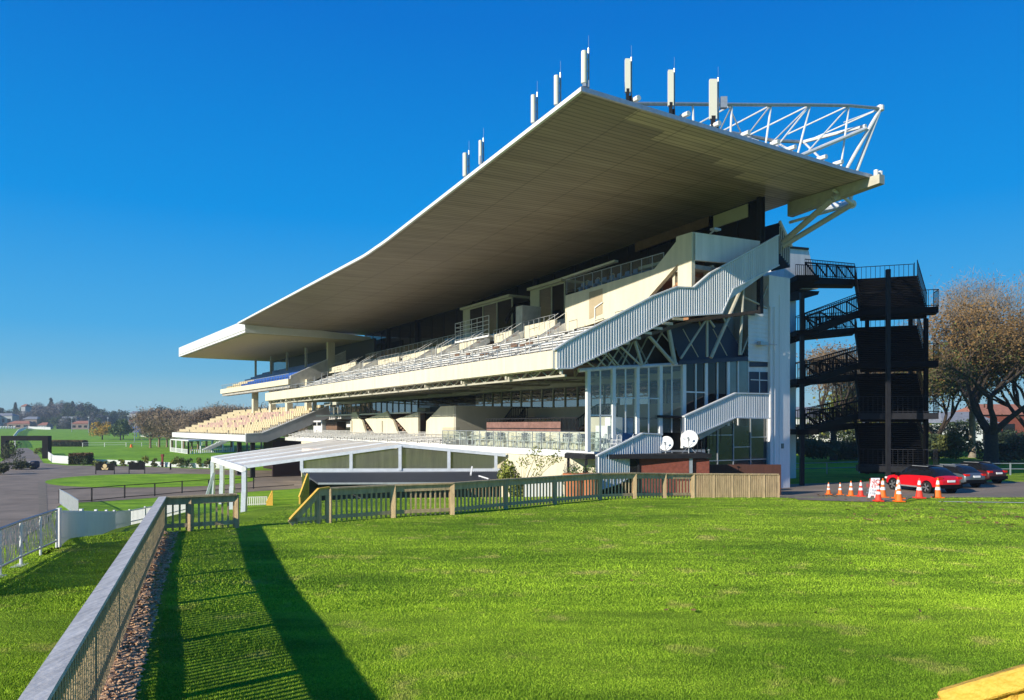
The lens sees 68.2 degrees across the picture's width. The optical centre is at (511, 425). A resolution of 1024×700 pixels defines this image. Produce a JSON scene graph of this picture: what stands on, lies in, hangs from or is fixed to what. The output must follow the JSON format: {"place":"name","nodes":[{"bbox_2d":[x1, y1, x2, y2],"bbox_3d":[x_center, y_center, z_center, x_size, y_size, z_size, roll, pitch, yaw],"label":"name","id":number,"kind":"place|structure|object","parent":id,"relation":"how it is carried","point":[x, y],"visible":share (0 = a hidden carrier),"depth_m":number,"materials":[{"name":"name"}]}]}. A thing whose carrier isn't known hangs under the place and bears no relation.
{"place":"outdoors","nodes":[
{"label":"outdoors","id":0,"kind":"place"},
{"bbox_2d":[0,423,1023,699],"bbox_3d":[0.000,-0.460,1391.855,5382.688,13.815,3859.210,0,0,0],"label":"ground","id":1,"kind":"structure","parent":0,"point":[256,513],"depth_m":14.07,"materials":[{"name":"green plant"}]},
{"bbox_2d":[0,413,18,425],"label":"house","id":2,"kind":"structure","parent":1,"relation":"on","point":[8,417],"depth_m":566.00,"materials":[{"name":"white glass"}]},
{"bbox_2d":[0,440,25,462],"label":"shrub","id":3,"kind":"object","parent":1,"relation":"on","point":[11,451],"visible":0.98,"depth_m":130.97,"materials":[{"name":"green plant"}]},
{"bbox_2d":[3,460,33,469],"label":"shrub","id":4,"kind":"object","parent":1,"relation":"on","point":[20,465],"visible":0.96,"depth_m":110.17,"materials":[{"name":"green plant"}]},
{"bbox_2d":[6,421,36,428],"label":"house","id":5,"kind":"structure","parent":1,"relation":"on","point":[19,424],"depth_m":532.00,"materials":[{"name":"orange tile"}]},
{"bbox_2d":[1,436,51,458],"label":"gantry","id":6,"kind":"object","parent":1,"relation":"on","point":[46,444],"visible":0.86,"depth_m":148.17,"materials":[{"name":"metal"}]},
{"bbox_2d":[0,547,60,577],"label":"concrete kerb","id":7,"kind":"structure","parent":1,"relation":"on","point":[18,565],"depth_m":15.69,"materials":[{"name":"grey concrete"}]},
{"bbox_2d":[0,509,57,574],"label":"white railing","id":8,"kind":"object","parent":7,"relation":"on","point":[19,544],"visible":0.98,"depth_m":16.16,"materials":[{"name":"metal"}]},
{"bbox_2d":[52,440,87,446],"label":"hedge","id":9,"kind":"object","parent":1,"relation":"on","point":[66,443],"visible":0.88,"depth_m":232.12,"materials":[{"name":"green plant"}]},
{"bbox_2d":[68,452,94,464],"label":"hedge","id":10,"kind":"object","parent":1,"relation":"on","point":[75,458],"visible":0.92,"depth_m":124.34,"materials":[{"name":"green plant"}]},
{"bbox_2d":[89,421,113,439],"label":"tree","id":11,"kind":"object","parent":1,"relation":"on","point":[102,429],"visible":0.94,"depth_m":323.66,"materials":[{"name":"yellow plant"}]},
{"bbox_2d":[56,504,184,546],"bbox_3d":[-17.966,4.175,35.251,2.744,4.410,37.155,0,0,-18],"label":"white picket fence","id":12,"kind":"object","parent":1,"relation":"on","point":[79,523],"visible":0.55,"depth_m":27.02,"materials":[{"name":"paint"}]},
{"bbox_2d":[108,419,133,439],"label":"evergreen tree","id":13,"kind":"object","parent":1,"relation":"on","point":[118,431],"visible":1,"depth_m":317.50,"materials":[{"name":"green plant"}]},
{"bbox_2d":[18,493,238,699],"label":"timber fence","id":14,"kind":"object","parent":1,"relation":"on","point":[77,664],"visible":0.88,"depth_m":8.98,"materials":[{"name":"grey wood"}]},
{"bbox_2d":[99,531,177,699],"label":"bark chips","id":15,"kind":"object","parent":1,"relation":"on","point":[119,685],"visible":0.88,"depth_m":10.47,"materials":[{"name":"brown wood"}]},
{"bbox_2d":[128,406,168,447],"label":"bare tree","id":16,"kind":"object","parent":1,"relation":"on","point":[142,426],"visible":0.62,"depth_m":215.34,"materials":[{"name":"brown plant"}]},
{"bbox_2d":[0,448,301,544],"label":"concourse","id":17,"kind":"structure","parent":1,"relation":"on","point":[19,499],"depth_m":78.61,"materials":[{"name":"concrete"}]},
{"bbox_2d":[59,489,78,510],"bbox_3d":[-32.622,5.598,55.631,0.171,1.572,15.948,0,0,-35],"label":"panel","id":18,"kind":"object","parent":17,"relation":"on","point":[68,501],"visible":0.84,"depth_m":55.69,"materials":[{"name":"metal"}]},
{"bbox_2d":[45,474,254,486],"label":"oval lawn","id":19,"kind":"structure","parent":17,"relation":"on","point":[127,480],"depth_m":88.30,"materials":[{"name":"green plant"}]},
{"bbox_2d":[61,475,292,500],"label":"black railing","id":20,"kind":"object","parent":17,"relation":"on","point":[253,487],"visible":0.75,"depth_m":69.46,"materials":[{"name":"metal"}]},
{"bbox_2d":[93,459,229,468],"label":"white fence","id":21,"kind":"object","parent":1,"relation":"on","point":[167,464],"visible":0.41,"depth_m":117.94,"materials":[{"name":"paint"}]},
{"bbox_2d":[144,406,186,447],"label":"bare tree","id":22,"kind":"object","parent":1,"relation":"on","point":[162,419],"visible":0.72,"depth_m":205.04,"materials":[{"name":"plant"}]},
{"bbox_2d":[166,412,209,450],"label":"bare tree","id":23,"kind":"object","parent":1,"relation":"on","point":[185,422],"visible":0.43,"depth_m":189.21,"materials":[{"name":"brown plant"}]},
{"bbox_2d":[170,438,233,453],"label":"railing","id":24,"kind":"object","parent":1,"relation":"on","point":[179,450],"visible":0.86,"depth_m":179.96,"materials":[{"name":"white metal"}]},
{"bbox_2d":[190,407,221,440],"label":"bare tree","id":25,"kind":"object","parent":1,"relation":"on","point":[201,414],"visible":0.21,"depth_m":192.07,"materials":[{"name":"brown plant"}]},
{"bbox_2d":[203,399,249,450],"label":"bare tree","id":26,"kind":"object","parent":1,"relation":"on","point":[211,414],"visible":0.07,"depth_m":191.95,"materials":[{"name":"brown plant"}]},
{"bbox_2d":[172,323,375,476],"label":"old grandstand","id":27,"kind":"object","parent":1,"relation":"on","point":[293,356],"visible":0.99,"depth_m":104.17,"materials":[{"name":"white paint"}]},
{"bbox_2d":[298,474,309,503],"bbox_3d":[-7.724,2.341,28.090,0.090,1.117,0.433,0,0,44],"label":"stair handrail","id":28,"kind":"object","parent":1,"relation":"on","point":[303,496],"visible":0.8,"depth_m":28.08,"materials":[{"name":"yellow wood"}]},
{"bbox_2d":[206,439,505,511],"bbox_3d":[-13.187,3.697,56.505,25.575,5.111,15.371,0,0,0],"label":"marquee","id":29,"kind":"object","parent":1,"relation":"on","point":[336,456],"visible":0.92,"depth_m":56.00,"materials":[{"name":"fabric"}]},
{"bbox_2d":[303,466,501,500],"bbox_3d":[-6.450,4.152,43.942,12.293,3.505,3.143,0,0,0],"label":"bar cabin","id":30,"kind":"object","parent":1,"relation":"on","point":[329,479],"visible":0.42,"depth_m":44.42,"materials":[{"name":"grey metal"}]},
{"bbox_2d":[497,446,563,496],"bbox_3d":[0.973,2.951,41.806,3.581,3.688,1.806,0,0,16],"label":"bamboo bush","id":31,"kind":"object","parent":1,"relation":"on","point":[508,473],"visible":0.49,"depth_m":41.89,"materials":[{"name":"green plant"}]},
{"bbox_2d":[288,472,779,525],"bbox_3d":[2.213,2.583,28.057,21.331,1.526,1.638,0,0,-32],"label":"timber fence","id":32,"kind":"object","parent":1,"relation":"on","point":[713,485],"visible":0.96,"depth_m":26.95,"materials":[{"name":"brown wood"}]},
{"bbox_2d":[525,482,560,496],"bbox_3d":[1.706,3.560,41.050,2.100,1.300,0.100,0,0,0],"label":"white hoarding","id":33,"kind":"object","parent":1,"relation":"on","point":[542,490],"depth_m":41.00,"materials":[{"name":"paint"}]},
{"bbox_2d":[238,86,884,496],"bbox_3d":[-3.695,-7.733,73.778,31.493,27.467,77.898,0,0,-32],"label":"grandstand","id":34,"kind":"object","parent":1,"relation":"on","point":[472,302],"visible":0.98,"depth_m":48.23,"materials":[{"name":"concrete"}]},
{"bbox_2d":[373,331,381,357],"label":"upper window","id":35,"kind":"structure","parent":34,"relation":"in","point":[378,335],"depth_m":101.90,"materials":[{"name":"black glass"}]},
{"bbox_2d":[382,328,390,356],"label":"upper window","id":36,"kind":"structure","parent":34,"relation":"in","point":[383,331],"depth_m":99.78,"materials":[{"name":"black glass"}]},
{"bbox_2d":[390,325,399,354],"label":"upper window","id":37,"kind":"structure","parent":34,"relation":"in","point":[395,331],"depth_m":96.92,"materials":[{"name":"black glass"}]},
{"bbox_2d":[400,322,409,352],"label":"upper window","id":38,"kind":"structure","parent":34,"relation":"in","point":[404,328],"depth_m":94.31,"materials":[{"name":"black glass"}]},
{"bbox_2d":[410,320,420,350],"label":"upper window","id":39,"kind":"structure","parent":34,"relation":"in","point":[419,321],"depth_m":92.17,"materials":[{"name":"black glass"}]},
{"bbox_2d":[420,316,431,348],"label":"upper window","id":40,"kind":"structure","parent":34,"relation":"in","point":[426,323],"depth_m":89.03,"materials":[{"name":"black glass"}]},
{"bbox_2d":[432,313,443,346],"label":"upper window","id":41,"kind":"structure","parent":34,"relation":"in","point":[437,320],"depth_m":86.31,"materials":[{"name":"black glass"}]},
{"bbox_2d":[443,309,456,343],"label":"upper window","id":42,"kind":"structure","parent":34,"relation":"in","point":[450,317],"depth_m":83.74,"materials":[{"name":"black glass"}]},
{"bbox_2d":[469,305,483,336],"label":"cabin window","id":43,"kind":"structure","parent":34,"relation":"in","point":[476,312],"depth_m":73.25,"materials":[{"name":"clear glass"}]},
{"bbox_2d":[483,301,497,335],"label":"cabin window","id":44,"kind":"structure","parent":34,"relation":"in","point":[491,309],"depth_m":70.95,"materials":[{"name":"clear glass"}]},
{"bbox_2d":[497,297,512,333],"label":"cabin window","id":45,"kind":"structure","parent":34,"relation":"in","point":[505,305],"depth_m":68.93,"materials":[{"name":"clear glass"}]},
{"bbox_2d":[500,286,516,328],"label":"upper window","id":46,"kind":"structure","parent":34,"relation":"in","point":[513,290],"depth_m":72.45,"materials":[{"name":"black glass"}]},
{"bbox_2d":[516,280,531,305],"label":"upper window","id":47,"kind":"structure","parent":34,"relation":"in","point":[522,288],"depth_m":70.79,"materials":[{"name":"black glass"}]},
{"bbox_2d":[521,390,531,407],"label":"band window","id":48,"kind":"structure","parent":34,"relation":"in","point":[526,396],"depth_m":62.35,"materials":[{"name":"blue glass"}]},
{"bbox_2d":[531,92,537,123],"bbox_3d":[1.091,-15.587,36.729,0.351,2.348,0.339,0,0,0],"label":"antenna","id":49,"kind":"object","parent":34,"relation":"on","point":[534,108],"visible":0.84,"depth_m":36.60,"materials":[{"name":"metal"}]},
{"bbox_2d":[532,389,542,407],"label":"band window","id":50,"kind":"structure","parent":34,"relation":"in","point":[537,395],"depth_m":60.95,"materials":[{"name":"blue glass"}]},
{"bbox_2d":[539,285,551,321],"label":"cabin window","id":51,"kind":"structure","parent":34,"relation":"in","point":[545,292],"depth_m":63.15,"materials":[{"name":"black glass"}]},
{"bbox_2d":[543,388,553,407],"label":"band window","id":52,"kind":"structure","parent":34,"relation":"in","point":[548,394],"depth_m":59.63,"materials":[{"name":"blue glass"}]},
{"bbox_2d":[554,61,560,105],"bbox_3d":[2.114,-15.763,35.068,0.351,2.358,0.339,0,0,0],"label":"antenna","id":53,"kind":"object","parent":34,"relation":"on","point":[556,90],"visible":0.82,"depth_m":34.94,"materials":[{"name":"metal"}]},
{"bbox_2d":[551,281,565,319],"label":"cabin window","id":54,"kind":"structure","parent":34,"relation":"in","point":[559,289],"depth_m":61.67,"materials":[{"name":"black glass"}]},
{"bbox_2d":[554,388,565,406],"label":"band window","id":55,"kind":"structure","parent":34,"relation":"in","point":[559,393],"depth_m":58.29,"materials":[{"name":"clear glass"}]},
{"bbox_2d":[554,265,574,294],"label":"upper window","id":56,"kind":"structure","parent":34,"relation":"in","point":[570,270],"depth_m":64.95,"materials":[{"name":"black glass"}]},
{"bbox_2d":[566,387,577,406],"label":"band window","id":57,"kind":"structure","parent":34,"relation":"in","point":[571,392],"depth_m":57.01,"materials":[{"name":"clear glass"}]},
{"bbox_2d":[575,259,591,292],"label":"upper window","id":58,"kind":"structure","parent":34,"relation":"in","point":[587,264],"depth_m":62.90,"materials":[{"name":"black glass"}]},
{"bbox_2d":[581,36,589,87],"bbox_3d":[3.226,-15.976,33.262,0.377,2.414,0.349,0,0,0],"label":"antenna","id":59,"kind":"object","parent":34,"relation":"on","point":[585,82],"visible":0.97,"depth_m":33.13,"materials":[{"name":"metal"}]},
{"bbox_2d":[591,385,604,405],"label":"band window","id":60,"kind":"structure","parent":34,"relation":"in","point":[594,389],"depth_m":54.42,"materials":[{"name":"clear glass"}]},
{"bbox_2d":[591,253,608,283],"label":"upper window","id":61,"kind":"structure","parent":34,"relation":"in","point":[604,258],"depth_m":61.08,"materials":[{"name":"black glass"}]},
{"bbox_2d":[609,246,627,279],"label":"upper window","id":62,"kind":"structure","parent":34,"relation":"in","point":[621,255],"depth_m":59.06,"materials":[{"name":"black glass"}]},
{"bbox_2d":[619,383,633,404],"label":"band window","id":63,"kind":"structure","parent":34,"relation":"in","point":[629,386],"depth_m":51.60,"materials":[{"name":"blue glass"}]},
{"bbox_2d":[625,57,631,100],"bbox_3d":[5.356,-16.114,34.755,0.351,2.772,0.325,0,0,0],"label":"antenna","id":64,"kind":"object","parent":34,"relation":"on","point":[628,75],"visible":0.85,"depth_m":34.60,"materials":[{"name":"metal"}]},
{"bbox_2d":[628,243,647,273],"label":"upper window","id":65,"kind":"structure","parent":34,"relation":"in","point":[632,255],"depth_m":57.45,"materials":[{"name":"black glass"}]},
{"bbox_2d":[640,381,649,403],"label":"band window","id":66,"kind":"structure","parent":34,"relation":"in","point":[643,385],"depth_m":50.05,"materials":[{"name":"blue glass"}]},
{"bbox_2d":[650,380,666,403],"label":"band window","id":67,"kind":"structure","parent":34,"relation":"in","point":[653,384],"depth_m":49.07,"materials":[{"name":"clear glass"}]},
{"bbox_2d":[648,240,669,263],"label":"upper window","id":68,"kind":"structure","parent":34,"relation":"in","point":[664,247],"depth_m":55.29,"materials":[{"name":"black glass"}]},
{"bbox_2d":[668,68,674,114],"bbox_3d":[7.626,-16.171,36.152,0.364,2.941,0.325,0,0,0],"label":"antenna","id":69,"kind":"object","parent":34,"relation":"on","point":[671,89],"visible":0.84,"depth_m":36.00,"materials":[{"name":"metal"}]},
{"bbox_2d":[667,379,680,402],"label":"band window","id":70,"kind":"structure","parent":34,"relation":"in","point":[676,383],"depth_m":47.58,"materials":[{"name":"grey glass"}]},
{"bbox_2d":[672,419,681,449],"bbox_3d":[9.688,0.661,44.411,0.781,2.147,0.050,0,0,-32],"label":"dark doorway","id":71,"kind":"structure","parent":34,"relation":"in","point":[676,435],"depth_m":44.35,"materials":[{"name":"black"}]},
{"bbox_2d":[686,364,694,413],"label":"stair hall window","id":72,"kind":"structure","parent":34,"relation":"in","point":[690,368],"depth_m":44.81,"materials":[{"name":"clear glass"}]},
{"bbox_2d":[695,363,704,409],"bbox_3d":[11.260,-1.903,45.216,0.912,3.805,0.130,0,0,-32],"label":"stair hall window","id":73,"kind":"structure","parent":34,"relation":"in","point":[699,368],"depth_m":45.20,"materials":[{"name":"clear glass"}]},
{"bbox_2d":[704,363,715,405],"bbox_3d":[12.005,-1.944,45.672,1.059,3.888,0.130,0,0,-32],"label":"stair hall window","id":74,"kind":"structure","parent":34,"relation":"in","point":[709,368],"depth_m":45.64,"materials":[{"name":"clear glass"}]},
{"bbox_2d":[707,430,717,463],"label":"base window","id":75,"kind":"structure","parent":34,"relation":"in","point":[713,449],"depth_m":45.82,"materials":[{"name":"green glass"}]},
{"bbox_2d":[709,77,726,127],"bbox_3d":[10.256,-16.280,37.668,0.938,3.217,0.335,0,0,-7],"label":"antenna","id":76,"kind":"object","parent":34,"relation":"on","point":[713,100],"visible":0.85,"depth_m":37.49,"materials":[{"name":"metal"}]},
{"bbox_2d":[716,362,726,399],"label":"stair hall window","id":77,"kind":"structure","parent":34,"relation":"in","point":[721,367],"depth_m":46.18,"materials":[{"name":"grey glass"}]},
{"bbox_2d":[713,206,737,237],"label":"upper window","id":78,"kind":"structure","parent":34,"relation":"in","point":[731,229],"depth_m":49.55,"materials":[{"name":"black glass"}]},
{"bbox_2d":[718,421,733,463],"bbox_3d":[13.075,1.825,46.349,1.402,4.550,0.110,0,0,-32],"label":"base window","id":79,"kind":"structure","parent":34,"relation":"in","point":[725,448],"depth_m":46.40,"materials":[{"name":"green glass"}]},
{"bbox_2d":[727,361,736,425],"bbox_3d":[13.580,-2.022,46.649,0.976,4.045,0.130,0,0,-32],"label":"stair hall window","id":80,"kind":"structure","parent":34,"relation":"in","point":[731,366],"depth_m":46.63,"materials":[{"name":"grey glass"}]},
{"bbox_2d":[737,361,747,425],"bbox_3d":[14.367,-2.062,47.129,0.955,4.124,0.130,0,0,-32],"label":"stair hall window","id":81,"kind":"structure","parent":34,"relation":"in","point":[742,366],"depth_m":47.15,"materials":[{"name":"grey glass"}]},
{"bbox_2d":[734,418,750,463],"bbox_3d":[14.315,1.825,47.108,1.573,4.550,0.110,0,0,-32],"label":"base window","id":82,"kind":"structure","parent":34,"relation":"in","point":[742,434],"depth_m":47.15,"materials":[{"name":"green glass"}]},
{"bbox_2d":[738,197,764,241],"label":"upper window","id":83,"kind":"structure","parent":34,"relation":"in","point":[747,227],"depth_m":48.00,"materials":[{"name":"black glass"}]},
{"bbox_2d":[749,372,767,392],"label":"hall window","id":84,"kind":"structure","parent":34,"relation":"in","point":[758,381],"depth_m":47.83,"materials":[{"name":"blue glass"}]},
{"bbox_2d":[751,419,767,463],"bbox_3d":[15.624,1.825,47.914,1.561,4.550,0.110,0,0,-32],"label":"base window","id":85,"kind":"structure","parent":34,"relation":"in","point":[759,427],"depth_m":47.96,"materials":[{"name":"green glass"}]},
{"bbox_2d":[563,465,582,496],"bbox_3d":[3.181,2.803,38.600,1.200,1.621,1.182,0,0,0],"label":"planter","id":86,"kind":"object","parent":1,"relation":"on","point":[575,471],"visible":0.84,"depth_m":38.24,"materials":[{"name":"ceramic"}]},
{"bbox_2d":[579,465,596,495],"bbox_3d":[3.967,2.780,38.600,1.200,1.651,1.182,0,0,0],"label":"planter","id":87,"kind":"object","parent":1,"relation":"on","point":[586,469],"visible":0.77,"depth_m":38.23,"materials":[{"name":"ceramic"}]},
{"bbox_2d":[565,452,711,495],"bbox_3d":[6.910,2.776,42.000,8.098,2.492,4.000,0,0,0],"label":"brick kiosk","id":88,"kind":"object","parent":1,"relation":"on","point":[680,462],"visible":0.41,"depth_m":41.00,"materials":[{"name":"brick"}]},
{"bbox_2d":[623,459,636,492],"bbox_3d":[6.345,2.896,41.040,0.950,2.252,0.120,0,0,0],"label":"window","id":89,"kind":"structure","parent":88,"relation":"in","point":[633,462],"depth_m":40.98,"materials":[{"name":"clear glass"}]},
{"bbox_2d":[659,436,673,452],"bbox_3d":[8.545,1.055,41.951,0.807,0.950,0.587,0,0,0],"label":"satellite dish","id":90,"kind":"object","parent":88,"relation":"on","point":[667,443],"visible":0.99,"depth_m":42.05,"materials":[{"name":"metal"}]},
{"bbox_2d":[681,430,697,452],"bbox_3d":[9.854,0.889,41.943,0.907,1.282,0.685,0,0,0],"label":"satellite dish","id":91,"kind":"object","parent":88,"relation":"on","point":[687,435],"visible":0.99,"depth_m":42.08,"materials":[{"name":"metal"}]},
{"bbox_2d":[796,438,847,458],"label":"evergreen shrub","id":92,"kind":"object","parent":1,"relation":"on","point":[815,448],"visible":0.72,"depth_m":85.05,"materials":[{"name":"green plant"}]},
{"bbox_2d":[630,494,1023,612],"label":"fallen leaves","id":93,"kind":"object","parent":1,"relation":"on","point":[905,520],"visible":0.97,"depth_m":23.82,"materials":[{"name":"brown plant"}]},
{"bbox_2d":[828,441,857,459],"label":"evergreen shrub","id":94,"kind":"object","parent":1,"relation":"on","point":[849,452],"visible":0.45,"depth_m":89.02,"materials":[{"name":"green plant"}]},
{"bbox_2d":[796,339,891,460],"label":"grey tree","id":95,"kind":"object","parent":1,"relation":"on","point":[837,388],"visible":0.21,"depth_m":87.39,"materials":[{"name":"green plant"}]},
{"bbox_2d":[790,259,938,485],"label":"stair tower","id":96,"kind":"structure","parent":1,"relation":"on","point":[887,447],"depth_m":57.52,"materials":[{"name":"black metal"}]},
{"bbox_2d":[808,388,942,441],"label":"yellowish tree","id":97,"kind":"object","parent":1,"relation":"on","point":[829,398],"visible":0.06,"depth_m":98.43,"materials":[{"name":"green plant"}]},
{"bbox_2d":[780,481,1023,500],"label":"car park","id":98,"kind":"structure","parent":1,"relation":"on","point":[809,491],"depth_m":46.27,"materials":[{"name":"grey asphalt"}]},
{"bbox_2d":[709,464,780,494],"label":"brown screen wall","id":99,"kind":"structure","parent":98,"relation":"on","point":[749,468],"depth_m":43.30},
{"bbox_2d":[866,478,880,497],"bbox_3d":[15.580,2.626,32.169,1.397,0.805,0.489,0,0,-38],"label":"frame sign","id":100,"kind":"object","parent":98,"relation":"on","point":[872,485],"visible":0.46,"depth_m":31.97,"materials":[{"name":"metal"}]},
{"bbox_2d":[885,465,962,493],"bbox_3d":[25.247,3.248,46.578,2.200,1.662,4.545,0,0,-14],"label":"parked car","id":101,"kind":"object","parent":98,"relation":"on","point":[929,475],"visible":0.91,"depth_m":45.28,"materials":[{"name":"red paint"}]},
{"bbox_2d":[936,464,986,486],"bbox_3d":[29.195,3.308,50.579,2.160,1.542,4.444,0,0,-16],"label":"parked car","id":102,"kind":"object","parent":98,"relation":"on","point":[972,476],"visible":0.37,"depth_m":48.82,"materials":[{"name":"silver metal"}]},
{"bbox_2d":[959,461,1007,482],"bbox_3d":[32.807,3.308,53.980,2.160,1.542,4.343,0,0,-18],"label":"parked car","id":103,"kind":"object","parent":98,"relation":"on","point":[994,473],"visible":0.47,"depth_m":52.31,"materials":[{"name":"red paint"}]},
{"bbox_2d":[838,342,1018,458],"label":"olive tree","id":104,"kind":"object","parent":1,"relation":"on","point":[945,422],"visible":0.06,"depth_m":89.65,"materials":[{"name":"green plant"}]},
{"bbox_2d":[921,433,964,455],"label":"evergreen shrub","id":105,"kind":"object","parent":1,"relation":"on","point":[932,437],"visible":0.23,"depth_m":86.61,"materials":[{"name":"green plant"}]},
{"bbox_2d":[929,432,976,459],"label":"dry shrub","id":106,"kind":"object","parent":1,"relation":"on","point":[954,441],"visible":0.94,"depth_m":83.59,"materials":[{"name":"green plant"}]},
{"bbox_2d":[893,263,1023,457],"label":"pale bare tree","id":107,"kind":"object","parent":1,"relation":"on","point":[972,417],"visible":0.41,"depth_m":94.29,"materials":[{"name":"brown plant"}]},
{"bbox_2d":[929,418,988,452],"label":"evergreen shrub","id":108,"kind":"object","parent":1,"relation":"on","point":[956,426],"visible":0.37,"depth_m":109.52,"materials":[{"name":"green plant"}]},
{"bbox_2d":[921,412,999,448],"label":"house","id":109,"kind":"structure","parent":1,"relation":"on","point":[958,416],"depth_m":131.64,"materials":[{"name":"white paint"}]},
{"bbox_2d":[899,282,1023,464],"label":"oak tree","id":110,"kind":"object","parent":1,"relation":"on","point":[1000,344],"visible":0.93,"depth_m":77.12,"materials":[{"name":"brown plant"}]},
{"bbox_2d":[929,324,1023,426],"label":"rusty tree","id":111,"kind":"object","parent":1,"relation":"on","point":[1015,398],"visible":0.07,"depth_m":87.06,"materials":[{"name":"brown plant"}]},
{"bbox_2d":[932,664,1023,699],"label":"yellow handrail","id":112,"kind":"object","parent":1,"relation":"on","point":[1006,684],"visible":1,"depth_m":2.06,"materials":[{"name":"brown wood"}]},
{"bbox_2d":[956,404,1023,442],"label":"house","id":113,"kind":"structure","parent":1,"relation":"on","point":[1005,411],"depth_m":135.00,"materials":[{"name":"red brick"}]},
{"bbox_2d":[968,441,1023,461],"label":"evergreen shrub","id":114,"kind":"object","parent":1,"relation":"on","point":[1009,452],"visible":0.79,"depth_m":83.17,"materials":[{"name":"green plant"}]},
{"bbox_2d":[976,429,1023,448],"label":"evergreen shrub","id":115,"kind":"object","parent":1,"relation":"on","point":[1012,437],"visible":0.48,"depth_m":111.06,"materials":[{"name":"green plant"}]},
{"bbox_2d":[0,0,1023,414],"label":"sky","id":116,"kind":"structure","parent":0,"point":[172,172],"materials":[{"name":"blue"}]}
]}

